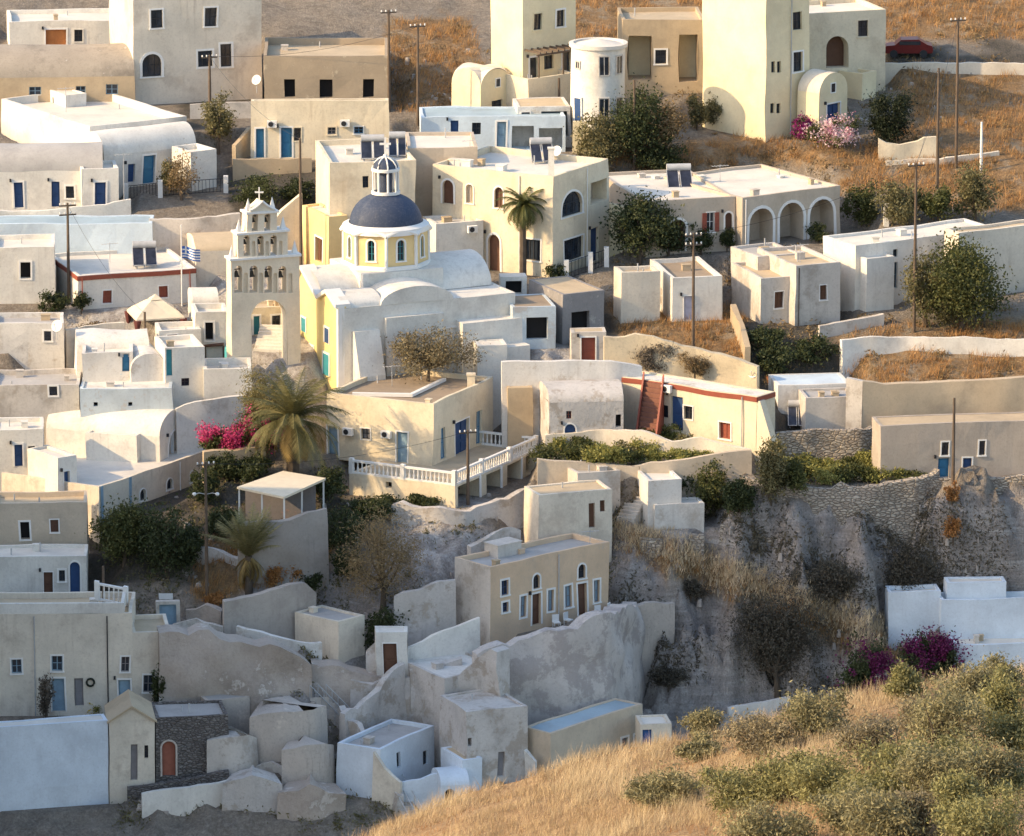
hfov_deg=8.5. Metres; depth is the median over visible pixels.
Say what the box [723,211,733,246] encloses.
door
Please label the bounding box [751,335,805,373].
dark bush
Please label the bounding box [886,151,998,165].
field edge wall
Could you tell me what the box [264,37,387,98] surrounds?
unfinished block house
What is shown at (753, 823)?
slope shrub
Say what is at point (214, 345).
timber canopy
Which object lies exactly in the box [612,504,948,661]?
path grass
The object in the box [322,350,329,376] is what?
door
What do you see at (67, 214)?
utility pole
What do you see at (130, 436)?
sunlit vault house
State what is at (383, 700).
stair side wall
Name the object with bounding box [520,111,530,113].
window
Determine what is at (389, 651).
door
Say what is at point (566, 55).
door
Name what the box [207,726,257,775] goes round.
concrete ledge block
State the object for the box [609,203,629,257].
house side wall
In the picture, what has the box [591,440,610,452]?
garden vine
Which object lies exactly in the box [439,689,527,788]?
rock house
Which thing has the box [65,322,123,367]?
dish wall
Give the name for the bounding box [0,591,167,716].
tall beige house
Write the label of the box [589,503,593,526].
door
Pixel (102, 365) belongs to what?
stepped white house
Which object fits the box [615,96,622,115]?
window
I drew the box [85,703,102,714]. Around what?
yellow bush
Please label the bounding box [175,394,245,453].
lane wall
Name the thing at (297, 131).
window
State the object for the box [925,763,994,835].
slope shrub
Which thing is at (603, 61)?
window
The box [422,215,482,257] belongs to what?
white wedge house
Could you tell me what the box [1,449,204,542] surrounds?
rail terrace house
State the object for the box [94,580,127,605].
terrace balustrade
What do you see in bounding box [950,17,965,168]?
utility pole
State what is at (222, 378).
white terrace house
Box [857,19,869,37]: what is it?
window
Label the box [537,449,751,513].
garden front wall
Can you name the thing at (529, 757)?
terrace step wall
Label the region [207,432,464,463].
overhead cable
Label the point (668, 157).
dark shrub
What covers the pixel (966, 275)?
green tree
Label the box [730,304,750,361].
stub wall
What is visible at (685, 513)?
white step block
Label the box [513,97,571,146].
porch house
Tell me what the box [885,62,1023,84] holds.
road parapet
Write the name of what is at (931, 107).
overhead cable
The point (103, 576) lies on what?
utility pole
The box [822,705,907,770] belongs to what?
slope shrub
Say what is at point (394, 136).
solar water heater
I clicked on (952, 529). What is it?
rust bush
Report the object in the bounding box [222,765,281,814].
rubble apron block
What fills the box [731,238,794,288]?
grey roof house
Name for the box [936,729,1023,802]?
slope shrub
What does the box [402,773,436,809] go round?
blue yard wall
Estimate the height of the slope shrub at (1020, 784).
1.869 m
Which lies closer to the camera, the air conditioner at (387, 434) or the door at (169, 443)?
the air conditioner at (387, 434)
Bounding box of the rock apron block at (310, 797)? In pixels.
[277,773,345,820]
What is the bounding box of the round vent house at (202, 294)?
[188,287,218,319]
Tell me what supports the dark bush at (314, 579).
on the village terrain at (324, 18)
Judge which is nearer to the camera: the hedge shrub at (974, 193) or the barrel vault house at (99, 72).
the hedge shrub at (974, 193)
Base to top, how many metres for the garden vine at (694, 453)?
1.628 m
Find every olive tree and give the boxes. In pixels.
[198,86,239,154]
[898,245,949,326]
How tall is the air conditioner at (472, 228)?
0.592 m
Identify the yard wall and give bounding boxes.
[232,157,311,181]
[372,751,401,809]
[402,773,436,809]
[775,426,871,461]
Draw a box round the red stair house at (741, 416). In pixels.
[621,371,778,468]
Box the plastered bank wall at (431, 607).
[394,579,455,645]
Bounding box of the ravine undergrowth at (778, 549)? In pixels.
[608,462,1018,699]
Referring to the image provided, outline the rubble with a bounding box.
[163,48,978,814]
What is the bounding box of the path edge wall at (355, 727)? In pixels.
[339,705,403,815]
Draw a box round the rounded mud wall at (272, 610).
[222,581,315,639]
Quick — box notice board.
[159,593,172,599]
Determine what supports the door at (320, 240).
in the priest house at (343, 178)
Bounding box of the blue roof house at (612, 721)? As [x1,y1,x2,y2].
[528,698,671,774]
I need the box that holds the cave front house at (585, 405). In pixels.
[539,379,623,449]
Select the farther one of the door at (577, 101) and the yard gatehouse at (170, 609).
the door at (577, 101)
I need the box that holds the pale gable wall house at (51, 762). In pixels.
[0,714,108,811]
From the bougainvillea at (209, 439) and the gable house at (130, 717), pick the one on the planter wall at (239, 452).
the bougainvillea at (209, 439)
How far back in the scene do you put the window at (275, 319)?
510.71 m
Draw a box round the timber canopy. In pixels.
[203,343,223,357]
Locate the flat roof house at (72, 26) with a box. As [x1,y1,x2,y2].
[7,8,109,43]
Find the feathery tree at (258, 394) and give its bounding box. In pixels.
[233,359,295,430]
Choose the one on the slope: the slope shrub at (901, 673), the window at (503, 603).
the slope shrub at (901, 673)
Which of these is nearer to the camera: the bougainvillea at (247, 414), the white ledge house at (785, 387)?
the bougainvillea at (247, 414)
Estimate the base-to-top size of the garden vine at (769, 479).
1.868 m
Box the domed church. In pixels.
[300,138,529,390]
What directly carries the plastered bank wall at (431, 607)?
on the village terrain at (324, 18)
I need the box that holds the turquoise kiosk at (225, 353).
[224,345,226,357]
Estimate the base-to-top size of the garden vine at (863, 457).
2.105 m
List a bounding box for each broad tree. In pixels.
[563,91,635,171]
[602,72,683,169]
[643,99,688,155]
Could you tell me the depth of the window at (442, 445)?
497.54 m
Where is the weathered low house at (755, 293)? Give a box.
[731,262,789,323]
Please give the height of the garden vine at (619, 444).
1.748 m
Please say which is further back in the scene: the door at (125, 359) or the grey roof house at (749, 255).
the grey roof house at (749, 255)
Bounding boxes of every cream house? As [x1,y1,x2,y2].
[251,98,389,159]
[491,0,575,106]
[809,0,885,100]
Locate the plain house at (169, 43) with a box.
[109,0,261,104]
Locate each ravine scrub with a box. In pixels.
[646,665,691,691]
[682,577,714,602]
[710,580,850,698]
[762,552,886,606]
[875,521,946,590]
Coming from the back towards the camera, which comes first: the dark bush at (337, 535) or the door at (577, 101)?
the door at (577, 101)
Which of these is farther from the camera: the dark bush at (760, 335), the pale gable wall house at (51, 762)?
the dark bush at (760, 335)
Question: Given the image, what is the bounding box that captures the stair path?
[310,697,416,819]
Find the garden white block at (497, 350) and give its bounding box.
[473,339,506,429]
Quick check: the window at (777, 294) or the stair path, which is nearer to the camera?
the stair path
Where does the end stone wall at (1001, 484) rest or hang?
on the village terrain at (324, 18)
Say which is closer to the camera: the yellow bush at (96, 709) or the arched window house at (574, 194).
the yellow bush at (96, 709)
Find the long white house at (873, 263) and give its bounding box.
[823,218,983,311]
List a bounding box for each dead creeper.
[629,340,679,371]
[673,351,710,378]
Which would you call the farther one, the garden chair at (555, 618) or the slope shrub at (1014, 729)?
the garden chair at (555, 618)
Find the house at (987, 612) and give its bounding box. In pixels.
[884,576,1023,676]
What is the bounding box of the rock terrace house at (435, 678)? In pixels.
[408,652,471,767]
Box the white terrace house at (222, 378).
[203,357,251,423]
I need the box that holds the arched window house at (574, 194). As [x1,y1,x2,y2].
[432,146,608,277]
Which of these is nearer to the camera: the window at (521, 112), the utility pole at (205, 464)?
the utility pole at (205, 464)
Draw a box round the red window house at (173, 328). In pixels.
[155,321,200,342]
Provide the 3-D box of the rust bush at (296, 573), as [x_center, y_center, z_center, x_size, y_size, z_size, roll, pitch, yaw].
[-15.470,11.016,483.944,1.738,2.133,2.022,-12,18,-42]
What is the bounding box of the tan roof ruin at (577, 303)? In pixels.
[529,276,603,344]
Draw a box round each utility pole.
[59,202,75,303]
[102,566,104,601]
[144,312,145,328]
[192,461,218,596]
[201,54,216,102]
[299,138,302,264]
[381,9,395,111]
[410,23,425,125]
[459,429,476,504]
[558,78,559,96]
[632,80,635,170]
[685,232,701,346]
[908,162,924,332]
[935,68,939,192]
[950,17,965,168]
[951,398,954,484]
[979,122,982,172]
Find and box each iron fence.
[124,175,227,199]
[564,246,608,276]
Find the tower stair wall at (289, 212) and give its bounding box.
[270,194,303,264]
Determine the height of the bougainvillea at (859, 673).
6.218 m
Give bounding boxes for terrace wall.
[0,199,130,215]
[173,618,222,632]
[195,546,237,565]
[862,375,1023,428]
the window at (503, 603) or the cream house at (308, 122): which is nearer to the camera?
the window at (503, 603)
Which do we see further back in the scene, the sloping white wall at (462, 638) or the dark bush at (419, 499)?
the dark bush at (419, 499)
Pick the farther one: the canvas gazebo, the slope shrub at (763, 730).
the canvas gazebo
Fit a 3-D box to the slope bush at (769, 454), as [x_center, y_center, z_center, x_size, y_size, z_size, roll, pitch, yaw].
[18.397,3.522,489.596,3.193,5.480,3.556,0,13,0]
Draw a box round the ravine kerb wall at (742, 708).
[727,696,790,720]
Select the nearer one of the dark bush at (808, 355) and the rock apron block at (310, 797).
the rock apron block at (310, 797)
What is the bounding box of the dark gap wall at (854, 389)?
[846,377,862,428]
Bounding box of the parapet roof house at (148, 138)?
[1,90,216,198]
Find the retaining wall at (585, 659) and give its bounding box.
[472,601,645,724]
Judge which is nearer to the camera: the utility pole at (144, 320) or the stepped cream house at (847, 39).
the utility pole at (144, 320)
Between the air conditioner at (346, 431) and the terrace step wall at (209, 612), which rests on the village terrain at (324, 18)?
the terrace step wall at (209, 612)
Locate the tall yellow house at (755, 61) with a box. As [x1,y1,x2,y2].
[702,0,808,142]
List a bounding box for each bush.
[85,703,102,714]
[87,493,162,568]
[131,493,208,582]
[173,524,209,564]
[182,465,226,509]
[199,504,240,540]
[201,590,229,605]
[205,446,245,480]
[219,169,287,206]
[228,450,276,481]
[262,563,284,586]
[276,176,315,201]
[284,564,303,582]
[295,571,322,590]
[313,462,348,503]
[317,502,368,554]
[327,541,366,580]
[343,493,399,523]
[362,603,409,649]
[396,493,442,505]
[682,454,734,517]
[682,473,698,492]
[686,93,713,130]
[703,91,722,125]
[718,475,760,515]
[746,325,788,345]
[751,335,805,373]
[752,433,792,505]
[780,455,814,495]
[788,328,840,366]
[931,288,961,331]
[940,515,962,545]
[943,480,960,504]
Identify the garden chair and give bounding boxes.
[552,614,560,626]
[563,611,572,624]
[594,605,600,609]
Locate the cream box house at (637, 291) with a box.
[613,263,659,323]
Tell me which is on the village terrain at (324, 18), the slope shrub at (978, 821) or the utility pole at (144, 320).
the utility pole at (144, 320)
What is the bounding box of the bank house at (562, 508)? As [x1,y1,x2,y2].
[524,479,611,561]
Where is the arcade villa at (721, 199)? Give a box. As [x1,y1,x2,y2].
[609,164,839,257]
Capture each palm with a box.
[201,502,283,594]
[241,361,352,473]
[496,187,545,275]
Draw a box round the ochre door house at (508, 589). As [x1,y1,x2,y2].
[455,533,609,645]
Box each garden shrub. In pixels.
[36,288,72,311]
[70,291,93,314]
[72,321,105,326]
[156,159,182,193]
[161,148,203,200]
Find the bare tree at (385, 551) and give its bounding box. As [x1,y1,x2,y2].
[325,487,431,610]
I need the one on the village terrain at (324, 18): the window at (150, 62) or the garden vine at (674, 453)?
the garden vine at (674, 453)
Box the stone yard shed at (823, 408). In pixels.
[798,387,845,429]
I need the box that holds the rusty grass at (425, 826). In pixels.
[356,703,997,835]
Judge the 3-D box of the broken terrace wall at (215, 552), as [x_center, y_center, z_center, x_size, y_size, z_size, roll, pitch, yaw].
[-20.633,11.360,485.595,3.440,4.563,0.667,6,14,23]
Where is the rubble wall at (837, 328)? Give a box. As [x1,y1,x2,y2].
[818,313,883,337]
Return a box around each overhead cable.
[72,213,142,311]
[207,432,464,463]
[210,57,298,138]
[212,25,416,56]
[698,167,909,233]
[917,21,957,161]
[920,70,938,152]
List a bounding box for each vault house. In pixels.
[0,43,134,132]
[0,142,118,210]
[46,407,175,462]
[74,328,148,382]
[451,62,507,106]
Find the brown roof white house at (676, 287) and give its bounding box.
[650,256,721,321]
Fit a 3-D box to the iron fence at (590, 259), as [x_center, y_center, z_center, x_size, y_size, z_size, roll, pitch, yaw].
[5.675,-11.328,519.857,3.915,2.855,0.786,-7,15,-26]
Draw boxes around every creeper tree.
[597,185,685,265]
[657,215,696,255]
[686,222,716,254]
[719,227,736,251]
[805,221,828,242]
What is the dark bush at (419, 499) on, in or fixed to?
on the village terrain at (324, 18)
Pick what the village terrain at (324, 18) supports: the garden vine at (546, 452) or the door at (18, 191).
the garden vine at (546, 452)
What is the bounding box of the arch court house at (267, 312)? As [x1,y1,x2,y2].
[251,300,281,335]
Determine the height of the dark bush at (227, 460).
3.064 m
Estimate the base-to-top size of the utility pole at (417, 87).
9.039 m
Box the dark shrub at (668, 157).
[626,140,691,170]
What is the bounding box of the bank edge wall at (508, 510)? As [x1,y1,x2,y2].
[391,488,523,528]
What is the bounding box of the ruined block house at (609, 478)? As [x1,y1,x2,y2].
[568,460,619,514]
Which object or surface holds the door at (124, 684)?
in the tall beige house at (71, 642)
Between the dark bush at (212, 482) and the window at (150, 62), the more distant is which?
the window at (150, 62)
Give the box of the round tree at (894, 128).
[859,81,920,143]
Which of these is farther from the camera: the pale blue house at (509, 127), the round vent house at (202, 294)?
the pale blue house at (509, 127)
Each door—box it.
[12,181,24,207]
[12,443,23,466]
[43,571,53,591]
[44,28,67,43]
[50,677,66,711]
[51,182,59,205]
[63,470,70,490]
[68,560,81,591]
[74,678,83,704]
[93,180,107,204]
[117,678,131,695]
[122,354,128,370]
[128,164,133,181]
[131,744,136,778]
[141,153,156,183]
[159,604,176,624]
[160,739,177,775]
[166,349,171,374]
[168,429,175,456]
[252,314,261,334]
[254,127,265,157]
[279,126,293,157]
[314,234,322,262]
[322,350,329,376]
[326,424,339,455]
[382,643,397,674]
[395,430,408,463]
[441,178,454,204]
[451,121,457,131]
[454,416,469,455]
[486,232,501,271]
[495,120,507,146]
[497,752,503,775]
[528,55,536,77]
[530,591,542,625]
[561,52,568,70]
[563,423,576,432]
[573,96,581,120]
[576,580,588,616]
[580,336,596,359]
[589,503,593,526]
[591,227,595,260]
[642,730,650,742]
[660,287,661,304]
[673,396,682,429]
[683,295,691,319]
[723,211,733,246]
[826,101,840,122]
[938,458,948,476]
[961,456,972,467]
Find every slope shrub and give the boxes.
[619,760,713,810]
[670,729,724,762]
[676,706,724,737]
[692,757,789,817]
[703,704,807,760]
[710,786,827,835]
[744,746,830,804]
[773,680,861,748]
[773,739,875,812]
[803,785,874,835]
[814,773,937,835]
[820,765,922,809]
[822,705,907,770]
[846,727,942,792]
[872,780,941,835]
[879,723,1007,808]
[880,656,928,699]
[882,692,946,740]
[897,663,997,751]
[913,769,1023,835]
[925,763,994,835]
[928,656,1018,718]
[929,716,991,771]
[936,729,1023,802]
[968,701,1023,761]
[972,657,1023,738]
[974,645,1023,696]
[978,761,1023,800]
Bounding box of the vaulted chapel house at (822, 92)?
[797,69,846,140]
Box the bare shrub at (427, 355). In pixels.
[372,319,492,383]
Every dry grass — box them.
[185,0,1023,668]
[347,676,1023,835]
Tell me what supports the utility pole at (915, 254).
on the village terrain at (324, 18)
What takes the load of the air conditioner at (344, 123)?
attached to the cream house at (308, 122)
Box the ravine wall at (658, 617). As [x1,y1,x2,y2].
[638,601,674,690]
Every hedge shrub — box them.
[840,178,881,227]
[864,176,926,225]
[907,182,963,221]
[952,153,1002,221]
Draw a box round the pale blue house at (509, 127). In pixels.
[419,106,565,151]
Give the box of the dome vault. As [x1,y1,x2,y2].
[431,766,468,803]
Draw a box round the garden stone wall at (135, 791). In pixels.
[127,769,228,800]
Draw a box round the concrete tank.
[282,736,334,786]
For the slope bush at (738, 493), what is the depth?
488.89 m
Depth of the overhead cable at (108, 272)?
511.11 m
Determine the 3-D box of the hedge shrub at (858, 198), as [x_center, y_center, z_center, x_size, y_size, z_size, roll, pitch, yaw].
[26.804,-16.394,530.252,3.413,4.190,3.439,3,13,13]
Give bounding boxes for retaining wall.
[472,601,645,724]
[501,359,641,447]
[603,333,758,388]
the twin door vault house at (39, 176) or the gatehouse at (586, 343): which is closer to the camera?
the gatehouse at (586, 343)
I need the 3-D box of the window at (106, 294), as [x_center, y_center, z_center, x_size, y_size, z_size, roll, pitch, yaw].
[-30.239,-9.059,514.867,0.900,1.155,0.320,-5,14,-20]
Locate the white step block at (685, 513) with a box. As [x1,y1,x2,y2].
[654,497,703,532]
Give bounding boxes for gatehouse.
[156,600,179,624]
[570,327,605,359]
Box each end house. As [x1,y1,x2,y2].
[130,343,162,381]
[944,219,1023,297]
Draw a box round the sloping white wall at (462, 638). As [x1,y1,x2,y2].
[407,617,479,659]
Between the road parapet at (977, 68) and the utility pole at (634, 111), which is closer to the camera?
the utility pole at (634, 111)
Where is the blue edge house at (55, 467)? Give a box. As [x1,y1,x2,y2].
[27,445,76,491]
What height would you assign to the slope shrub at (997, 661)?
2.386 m
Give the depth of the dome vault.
465.36 m
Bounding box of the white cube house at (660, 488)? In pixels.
[638,471,681,528]
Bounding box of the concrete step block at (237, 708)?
[201,694,249,734]
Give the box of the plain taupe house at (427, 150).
[406,128,477,215]
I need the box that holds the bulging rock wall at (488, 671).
[457,646,509,696]
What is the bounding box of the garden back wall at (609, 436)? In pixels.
[545,429,748,456]
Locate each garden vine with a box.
[528,439,573,464]
[541,435,567,450]
[561,441,588,460]
[568,435,593,456]
[579,442,612,462]
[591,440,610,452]
[603,442,629,464]
[610,438,638,461]
[619,446,646,463]
[621,436,661,454]
[639,426,670,437]
[643,444,668,462]
[655,447,689,459]
[661,423,681,440]
[675,432,693,439]
[682,447,713,457]
[757,463,781,485]
[783,451,816,463]
[784,464,808,482]
[799,453,823,465]
[802,462,818,478]
[805,460,847,486]
[812,456,849,471]
[829,458,856,482]
[837,455,860,468]
[846,461,879,482]
[850,447,871,466]
[853,466,887,483]
[877,465,906,480]
[895,469,927,479]
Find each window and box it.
[10,658,23,674]
[29,87,40,94]
[42,329,52,342]
[47,385,58,396]
[49,519,59,533]
[50,654,63,672]
[57,568,66,582]
[64,184,75,199]
[73,29,83,42]
[76,86,85,92]
[101,289,112,304]
[106,84,117,93]
[119,655,130,673]
[139,488,147,502]
[140,51,164,78]
[141,674,154,693]
[144,745,147,757]
[149,8,164,29]
[158,285,168,298]
[166,477,173,491]
[181,378,188,385]
[196,48,214,68]
[203,6,218,27]
[218,42,233,68]
[270,313,281,324]
[293,127,301,141]
[300,315,306,332]
[323,325,329,344]
[326,126,336,135]
[346,235,351,259]
[353,126,363,134]
[360,427,370,440]
[362,176,367,186]
[365,238,376,262]
[395,238,406,262]
[420,234,425,258]
[423,750,425,763]
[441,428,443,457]
[464,183,474,204]
[472,123,480,133]
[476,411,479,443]
[492,99,500,106]
[492,185,504,209]
[495,77,500,87]
[500,577,510,597]
[501,599,510,614]
[519,593,527,619]
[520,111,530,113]
[526,237,541,262]
[531,573,541,590]
[532,12,543,31]
[543,54,554,70]
[546,587,555,613]
[555,8,566,28]
[560,189,584,219]
[563,233,584,263]
[563,582,574,609]
[566,411,570,417]
[575,60,580,69]
[576,562,587,580]
[592,577,601,604]
[598,56,609,76]
[598,97,609,118]
[600,500,603,510]
[615,54,622,74]
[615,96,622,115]
[620,735,629,749]
[653,48,667,65]
[664,405,667,416]
[683,404,693,420]
[706,211,715,232]
[717,420,731,441]
[771,61,773,71]
[773,290,784,309]
[777,61,779,71]
[792,10,802,31]
[792,50,804,73]
[819,284,828,301]
[830,82,835,93]
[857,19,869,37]
[894,262,895,287]
[939,441,949,456]
[977,439,986,456]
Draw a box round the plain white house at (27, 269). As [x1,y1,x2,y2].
[0,234,55,303]
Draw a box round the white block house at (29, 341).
[0,312,64,369]
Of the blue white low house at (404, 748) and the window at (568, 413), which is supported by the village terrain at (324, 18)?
the blue white low house at (404, 748)
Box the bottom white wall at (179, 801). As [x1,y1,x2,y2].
[141,779,227,817]
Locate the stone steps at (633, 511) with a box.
[616,496,641,525]
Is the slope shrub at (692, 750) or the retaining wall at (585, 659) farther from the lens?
the retaining wall at (585, 659)
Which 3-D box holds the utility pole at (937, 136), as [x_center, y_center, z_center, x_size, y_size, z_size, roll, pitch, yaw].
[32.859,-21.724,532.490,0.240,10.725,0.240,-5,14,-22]
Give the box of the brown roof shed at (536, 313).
[509,293,555,348]
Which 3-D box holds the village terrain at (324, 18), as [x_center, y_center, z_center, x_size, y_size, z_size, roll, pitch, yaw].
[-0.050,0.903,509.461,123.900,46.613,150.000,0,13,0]
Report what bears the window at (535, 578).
in the ochre door house at (508, 589)
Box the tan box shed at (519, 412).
[507,385,532,448]
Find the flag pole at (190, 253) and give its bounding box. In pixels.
[181,225,199,305]
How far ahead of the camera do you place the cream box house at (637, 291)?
512.58 m
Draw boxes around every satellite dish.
[51,320,61,339]
[252,75,260,92]
[554,146,560,155]
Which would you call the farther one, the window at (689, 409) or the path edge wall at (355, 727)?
the window at (689, 409)
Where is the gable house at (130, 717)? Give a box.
[104,689,156,803]
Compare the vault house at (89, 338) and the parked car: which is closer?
the vault house at (89, 338)
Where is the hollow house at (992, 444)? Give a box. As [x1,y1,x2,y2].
[871,412,1023,482]
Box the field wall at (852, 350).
[840,336,1023,377]
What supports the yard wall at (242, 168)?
on the village terrain at (324, 18)
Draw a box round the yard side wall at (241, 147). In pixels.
[232,127,250,164]
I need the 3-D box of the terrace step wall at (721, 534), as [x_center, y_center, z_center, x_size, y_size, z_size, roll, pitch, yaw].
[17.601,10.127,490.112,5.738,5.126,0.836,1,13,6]
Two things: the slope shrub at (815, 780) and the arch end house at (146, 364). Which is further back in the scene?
the arch end house at (146, 364)
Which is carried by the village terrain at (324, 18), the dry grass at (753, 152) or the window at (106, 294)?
the dry grass at (753, 152)
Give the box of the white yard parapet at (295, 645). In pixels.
[236,625,321,659]
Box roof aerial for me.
[114,153,128,184]
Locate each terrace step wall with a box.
[186,603,222,625]
[256,761,281,775]
[350,676,410,720]
[366,643,375,671]
[409,656,461,721]
[467,527,520,554]
[524,749,536,778]
[639,533,703,568]
[719,524,773,544]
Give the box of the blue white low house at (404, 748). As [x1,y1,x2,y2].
[336,719,433,798]
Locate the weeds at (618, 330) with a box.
[34,98,1000,736]
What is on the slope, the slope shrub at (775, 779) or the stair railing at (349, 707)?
the slope shrub at (775, 779)
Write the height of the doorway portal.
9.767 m
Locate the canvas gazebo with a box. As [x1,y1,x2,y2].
[124,294,186,328]
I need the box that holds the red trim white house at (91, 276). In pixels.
[55,248,195,311]
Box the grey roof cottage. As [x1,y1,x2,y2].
[295,605,364,662]
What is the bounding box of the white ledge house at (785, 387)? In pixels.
[768,372,845,413]
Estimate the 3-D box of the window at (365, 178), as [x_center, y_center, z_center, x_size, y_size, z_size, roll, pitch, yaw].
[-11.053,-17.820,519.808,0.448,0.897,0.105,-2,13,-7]
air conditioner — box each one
[267,120,276,127]
[340,120,349,126]
[342,427,353,436]
[380,430,391,439]
[467,225,477,233]
[663,384,672,393]
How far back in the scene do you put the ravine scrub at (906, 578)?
488.42 m
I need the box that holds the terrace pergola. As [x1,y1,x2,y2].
[237,471,325,519]
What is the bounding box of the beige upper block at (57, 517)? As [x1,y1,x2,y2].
[0,490,88,558]
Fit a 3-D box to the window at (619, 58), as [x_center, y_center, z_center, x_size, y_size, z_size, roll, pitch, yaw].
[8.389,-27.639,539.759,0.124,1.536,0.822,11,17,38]
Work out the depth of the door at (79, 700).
472.79 m
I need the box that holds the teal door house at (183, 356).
[154,334,204,407]
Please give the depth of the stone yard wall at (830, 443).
496.25 m
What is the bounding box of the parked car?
[885,36,932,57]
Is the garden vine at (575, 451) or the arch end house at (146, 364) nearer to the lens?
the garden vine at (575, 451)
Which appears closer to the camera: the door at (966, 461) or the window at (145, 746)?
the window at (145, 746)
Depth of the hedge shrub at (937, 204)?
526.92 m
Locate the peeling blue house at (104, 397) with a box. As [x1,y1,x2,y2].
[80,374,173,452]
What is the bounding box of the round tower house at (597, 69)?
[569,37,627,152]
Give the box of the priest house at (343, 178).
[302,138,415,265]
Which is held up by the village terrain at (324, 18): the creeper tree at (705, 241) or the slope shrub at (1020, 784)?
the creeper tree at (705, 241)
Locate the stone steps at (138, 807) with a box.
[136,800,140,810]
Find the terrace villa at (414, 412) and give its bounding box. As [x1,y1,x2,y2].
[326,369,538,507]
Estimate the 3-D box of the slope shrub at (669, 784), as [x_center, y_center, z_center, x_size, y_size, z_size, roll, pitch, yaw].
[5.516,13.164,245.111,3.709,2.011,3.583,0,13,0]
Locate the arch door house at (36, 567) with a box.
[0,542,87,591]
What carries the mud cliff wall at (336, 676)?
on the village terrain at (324, 18)
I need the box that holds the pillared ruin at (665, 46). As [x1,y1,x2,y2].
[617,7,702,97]
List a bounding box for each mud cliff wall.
[157,623,311,715]
[311,658,381,708]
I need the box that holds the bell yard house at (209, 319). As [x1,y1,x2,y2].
[191,303,225,357]
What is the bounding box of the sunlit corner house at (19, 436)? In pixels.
[0,417,43,491]
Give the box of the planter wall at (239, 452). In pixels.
[202,445,265,482]
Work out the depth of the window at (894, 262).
516.60 m
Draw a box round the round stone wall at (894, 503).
[742,468,939,544]
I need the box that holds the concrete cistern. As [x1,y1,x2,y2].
[249,696,327,764]
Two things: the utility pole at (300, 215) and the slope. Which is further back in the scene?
the utility pole at (300, 215)
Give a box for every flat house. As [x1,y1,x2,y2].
[0,215,153,253]
[0,368,80,444]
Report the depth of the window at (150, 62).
550.19 m
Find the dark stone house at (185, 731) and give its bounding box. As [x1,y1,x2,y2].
[151,700,228,782]
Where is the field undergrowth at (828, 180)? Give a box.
[390,16,1023,387]
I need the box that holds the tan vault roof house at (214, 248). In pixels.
[187,231,236,286]
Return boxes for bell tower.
[224,187,301,391]
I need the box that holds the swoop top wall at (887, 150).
[878,136,935,161]
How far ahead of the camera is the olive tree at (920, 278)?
510.98 m
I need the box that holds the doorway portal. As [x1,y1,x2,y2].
[375,626,408,676]
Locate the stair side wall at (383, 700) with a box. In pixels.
[340,662,406,740]
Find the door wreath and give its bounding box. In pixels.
[86,678,94,686]
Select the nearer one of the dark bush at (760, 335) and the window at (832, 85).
the dark bush at (760, 335)
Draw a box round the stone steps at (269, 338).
[253,324,281,351]
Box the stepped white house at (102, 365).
[82,343,132,382]
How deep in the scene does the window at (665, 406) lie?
500.10 m
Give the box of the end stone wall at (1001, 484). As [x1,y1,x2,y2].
[929,473,1023,495]
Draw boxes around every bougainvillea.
[193,419,230,449]
[216,417,256,449]
[229,403,283,455]
[788,111,814,139]
[798,111,864,149]
[824,630,903,697]
[887,622,976,685]
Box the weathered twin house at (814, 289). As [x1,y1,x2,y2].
[757,245,840,326]
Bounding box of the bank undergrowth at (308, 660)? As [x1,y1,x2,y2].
[104,460,625,833]
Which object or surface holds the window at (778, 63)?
in the tall yellow house at (755, 61)
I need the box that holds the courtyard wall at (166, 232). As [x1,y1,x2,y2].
[149,212,239,260]
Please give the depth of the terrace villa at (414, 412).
497.43 m
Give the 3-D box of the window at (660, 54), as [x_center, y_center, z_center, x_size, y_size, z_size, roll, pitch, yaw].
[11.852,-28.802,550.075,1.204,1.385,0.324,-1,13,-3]
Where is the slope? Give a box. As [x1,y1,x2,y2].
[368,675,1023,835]
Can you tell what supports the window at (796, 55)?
in the tall yellow house at (755, 61)
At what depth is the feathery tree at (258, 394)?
496.39 m
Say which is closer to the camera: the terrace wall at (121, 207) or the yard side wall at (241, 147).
the terrace wall at (121, 207)
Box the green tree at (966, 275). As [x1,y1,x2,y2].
[912,226,1018,331]
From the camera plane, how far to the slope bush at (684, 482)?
493.12 m
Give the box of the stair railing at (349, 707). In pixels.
[310,684,421,813]
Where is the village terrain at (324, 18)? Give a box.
[0,0,1023,835]
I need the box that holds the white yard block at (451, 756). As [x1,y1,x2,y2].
[441,746,481,790]
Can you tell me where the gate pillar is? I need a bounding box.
[883,203,888,226]
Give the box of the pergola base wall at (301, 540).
[238,508,328,592]
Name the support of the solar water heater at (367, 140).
on the priest house at (343, 178)
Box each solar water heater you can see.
[132,241,156,267]
[360,134,383,160]
[388,131,405,157]
[529,137,551,163]
[666,163,692,187]
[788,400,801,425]
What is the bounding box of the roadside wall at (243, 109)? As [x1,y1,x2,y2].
[190,102,250,118]
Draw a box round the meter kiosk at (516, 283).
[499,273,526,294]

